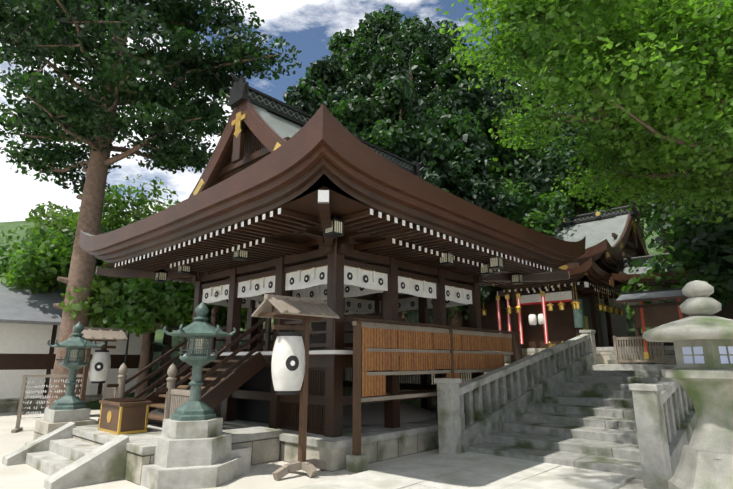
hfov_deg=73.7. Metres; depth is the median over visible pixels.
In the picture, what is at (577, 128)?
foliage
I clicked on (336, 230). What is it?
hanging lanterns
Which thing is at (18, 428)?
omikuji rack
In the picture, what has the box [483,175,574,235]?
foliage
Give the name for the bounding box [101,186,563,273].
rafters
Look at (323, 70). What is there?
tree
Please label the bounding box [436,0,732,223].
maple
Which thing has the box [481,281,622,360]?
hall
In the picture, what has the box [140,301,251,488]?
bronze lantern
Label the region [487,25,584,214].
tree
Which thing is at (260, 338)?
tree
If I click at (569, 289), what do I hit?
rafters
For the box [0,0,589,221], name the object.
sky
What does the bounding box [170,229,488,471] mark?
pavilion
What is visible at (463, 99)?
tree
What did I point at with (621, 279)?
corridor eaves
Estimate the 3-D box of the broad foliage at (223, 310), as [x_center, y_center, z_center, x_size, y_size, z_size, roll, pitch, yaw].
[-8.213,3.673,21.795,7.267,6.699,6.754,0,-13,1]
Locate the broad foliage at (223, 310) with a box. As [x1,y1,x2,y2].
[131,278,262,371]
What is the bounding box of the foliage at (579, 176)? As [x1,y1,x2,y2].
[556,129,658,248]
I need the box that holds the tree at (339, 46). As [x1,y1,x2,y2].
[326,29,384,103]
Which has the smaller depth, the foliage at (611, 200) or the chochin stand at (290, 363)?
the chochin stand at (290, 363)
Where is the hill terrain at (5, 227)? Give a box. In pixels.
[0,209,662,409]
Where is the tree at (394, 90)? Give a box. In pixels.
[358,75,483,321]
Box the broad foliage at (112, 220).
[12,174,178,251]
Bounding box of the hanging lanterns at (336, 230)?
[154,215,523,284]
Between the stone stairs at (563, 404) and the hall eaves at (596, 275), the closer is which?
the stone stairs at (563, 404)
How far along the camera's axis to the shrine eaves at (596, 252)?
19.69 m
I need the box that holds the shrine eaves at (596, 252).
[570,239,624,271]
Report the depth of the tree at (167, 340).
23.31 m
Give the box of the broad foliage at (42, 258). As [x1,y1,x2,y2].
[0,211,109,293]
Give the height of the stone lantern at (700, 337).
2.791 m
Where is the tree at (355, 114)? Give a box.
[334,90,389,314]
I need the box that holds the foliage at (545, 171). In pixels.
[476,110,618,212]
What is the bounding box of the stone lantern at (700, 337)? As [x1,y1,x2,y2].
[642,280,732,488]
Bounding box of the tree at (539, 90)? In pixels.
[513,36,657,226]
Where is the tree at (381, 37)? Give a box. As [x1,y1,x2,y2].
[333,4,421,125]
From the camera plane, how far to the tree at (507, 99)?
36.53 m
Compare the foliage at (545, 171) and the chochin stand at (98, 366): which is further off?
the foliage at (545, 171)
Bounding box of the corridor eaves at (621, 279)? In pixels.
[611,267,722,288]
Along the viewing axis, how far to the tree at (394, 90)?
25.11 m
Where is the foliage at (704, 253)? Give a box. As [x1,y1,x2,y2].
[618,184,732,328]
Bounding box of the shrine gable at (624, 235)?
[544,200,648,258]
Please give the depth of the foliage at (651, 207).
25.80 m
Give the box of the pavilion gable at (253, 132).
[189,73,423,197]
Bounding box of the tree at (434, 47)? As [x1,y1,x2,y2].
[404,20,497,325]
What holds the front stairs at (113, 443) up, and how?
on the ground at (26, 476)
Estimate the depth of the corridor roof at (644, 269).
19.39 m
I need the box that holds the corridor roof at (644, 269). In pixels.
[634,265,679,273]
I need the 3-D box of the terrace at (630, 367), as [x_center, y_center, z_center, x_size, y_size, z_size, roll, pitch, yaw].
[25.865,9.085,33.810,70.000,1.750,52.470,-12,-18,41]
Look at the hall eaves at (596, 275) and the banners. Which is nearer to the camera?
the banners
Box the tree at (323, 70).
[294,55,361,125]
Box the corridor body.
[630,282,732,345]
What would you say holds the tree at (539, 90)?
on the hill terrain at (5, 227)
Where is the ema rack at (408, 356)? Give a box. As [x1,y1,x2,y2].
[345,316,519,472]
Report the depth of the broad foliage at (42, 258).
20.78 m
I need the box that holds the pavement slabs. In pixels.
[293,452,634,488]
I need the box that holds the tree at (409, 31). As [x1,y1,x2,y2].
[394,14,436,310]
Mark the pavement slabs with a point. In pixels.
(469, 470)
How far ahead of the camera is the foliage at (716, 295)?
18.56 m
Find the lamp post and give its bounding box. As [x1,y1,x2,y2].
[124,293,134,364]
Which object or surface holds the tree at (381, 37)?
on the hill terrain at (5, 227)
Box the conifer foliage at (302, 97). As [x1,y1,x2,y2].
[283,84,326,331]
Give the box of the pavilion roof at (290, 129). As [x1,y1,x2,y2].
[81,111,582,241]
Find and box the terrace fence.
[613,336,665,364]
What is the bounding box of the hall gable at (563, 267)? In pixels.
[493,261,595,287]
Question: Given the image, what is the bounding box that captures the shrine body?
[462,212,627,347]
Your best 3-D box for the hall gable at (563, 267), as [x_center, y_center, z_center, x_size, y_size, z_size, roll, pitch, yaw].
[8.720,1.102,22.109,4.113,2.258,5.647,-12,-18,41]
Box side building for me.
[0,269,179,412]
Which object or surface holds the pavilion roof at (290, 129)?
on the pavilion
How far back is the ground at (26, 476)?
8.38 m
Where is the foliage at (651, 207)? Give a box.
[636,161,731,247]
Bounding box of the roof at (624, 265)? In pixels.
[609,252,671,306]
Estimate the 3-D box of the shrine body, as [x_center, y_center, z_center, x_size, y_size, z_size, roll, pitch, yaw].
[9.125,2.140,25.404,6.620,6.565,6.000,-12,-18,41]
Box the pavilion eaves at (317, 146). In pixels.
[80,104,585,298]
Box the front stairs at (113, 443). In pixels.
[2,305,281,488]
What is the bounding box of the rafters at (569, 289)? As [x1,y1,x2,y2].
[500,280,621,294]
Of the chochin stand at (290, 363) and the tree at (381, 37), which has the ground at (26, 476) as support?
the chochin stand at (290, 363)
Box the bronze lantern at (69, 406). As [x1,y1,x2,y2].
[25,322,105,444]
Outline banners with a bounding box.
[202,265,471,314]
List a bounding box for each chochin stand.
[68,327,127,400]
[251,294,339,480]
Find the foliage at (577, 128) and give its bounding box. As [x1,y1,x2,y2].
[501,95,626,214]
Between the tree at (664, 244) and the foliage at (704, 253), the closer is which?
the foliage at (704, 253)
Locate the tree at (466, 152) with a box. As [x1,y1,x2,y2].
[408,104,520,344]
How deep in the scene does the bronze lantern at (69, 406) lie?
10.41 m
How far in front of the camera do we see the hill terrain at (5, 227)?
32.66 m
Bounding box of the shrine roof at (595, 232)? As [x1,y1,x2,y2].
[543,217,615,265]
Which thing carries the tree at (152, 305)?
on the ground at (26, 476)
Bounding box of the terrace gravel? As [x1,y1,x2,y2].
[598,364,668,364]
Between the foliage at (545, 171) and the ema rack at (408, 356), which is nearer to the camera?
the ema rack at (408, 356)
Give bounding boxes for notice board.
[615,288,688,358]
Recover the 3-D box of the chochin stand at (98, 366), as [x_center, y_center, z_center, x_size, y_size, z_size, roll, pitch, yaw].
[-7.776,3.772,13.805,0.879,2.806,1.470,-12,-18,41]
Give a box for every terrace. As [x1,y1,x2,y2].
[345,364,676,399]
[494,346,676,364]
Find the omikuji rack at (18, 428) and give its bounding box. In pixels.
[11,374,82,432]
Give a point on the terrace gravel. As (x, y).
(624, 364)
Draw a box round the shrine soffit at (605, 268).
[596,263,618,274]
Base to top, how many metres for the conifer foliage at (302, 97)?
16.699 m
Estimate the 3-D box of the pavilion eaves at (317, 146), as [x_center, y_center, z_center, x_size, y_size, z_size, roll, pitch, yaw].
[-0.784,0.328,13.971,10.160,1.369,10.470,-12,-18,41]
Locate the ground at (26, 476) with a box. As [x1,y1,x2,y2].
[0,410,647,488]
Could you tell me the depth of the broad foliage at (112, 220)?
25.57 m
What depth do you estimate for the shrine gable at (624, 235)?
23.02 m
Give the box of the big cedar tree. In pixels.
[0,0,301,408]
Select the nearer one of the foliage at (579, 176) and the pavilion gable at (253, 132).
the pavilion gable at (253, 132)
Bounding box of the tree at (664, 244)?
[585,6,673,252]
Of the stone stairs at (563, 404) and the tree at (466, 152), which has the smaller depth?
the stone stairs at (563, 404)
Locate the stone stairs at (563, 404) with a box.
[435,330,695,488]
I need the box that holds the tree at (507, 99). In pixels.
[477,57,558,213]
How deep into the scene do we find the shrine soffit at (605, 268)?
20.62 m
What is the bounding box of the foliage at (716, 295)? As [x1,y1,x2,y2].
[663,235,729,299]
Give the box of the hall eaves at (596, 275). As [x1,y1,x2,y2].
[492,257,622,298]
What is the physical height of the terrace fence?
1.000 m
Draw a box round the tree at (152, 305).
[58,262,226,398]
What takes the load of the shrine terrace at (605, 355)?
on the terrace at (630, 367)
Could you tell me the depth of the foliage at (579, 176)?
30.43 m
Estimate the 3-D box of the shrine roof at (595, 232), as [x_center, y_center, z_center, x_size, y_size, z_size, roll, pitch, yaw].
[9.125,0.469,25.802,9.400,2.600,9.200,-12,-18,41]
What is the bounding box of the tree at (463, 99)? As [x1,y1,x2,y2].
[424,48,551,208]
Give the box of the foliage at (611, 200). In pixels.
[571,115,708,233]

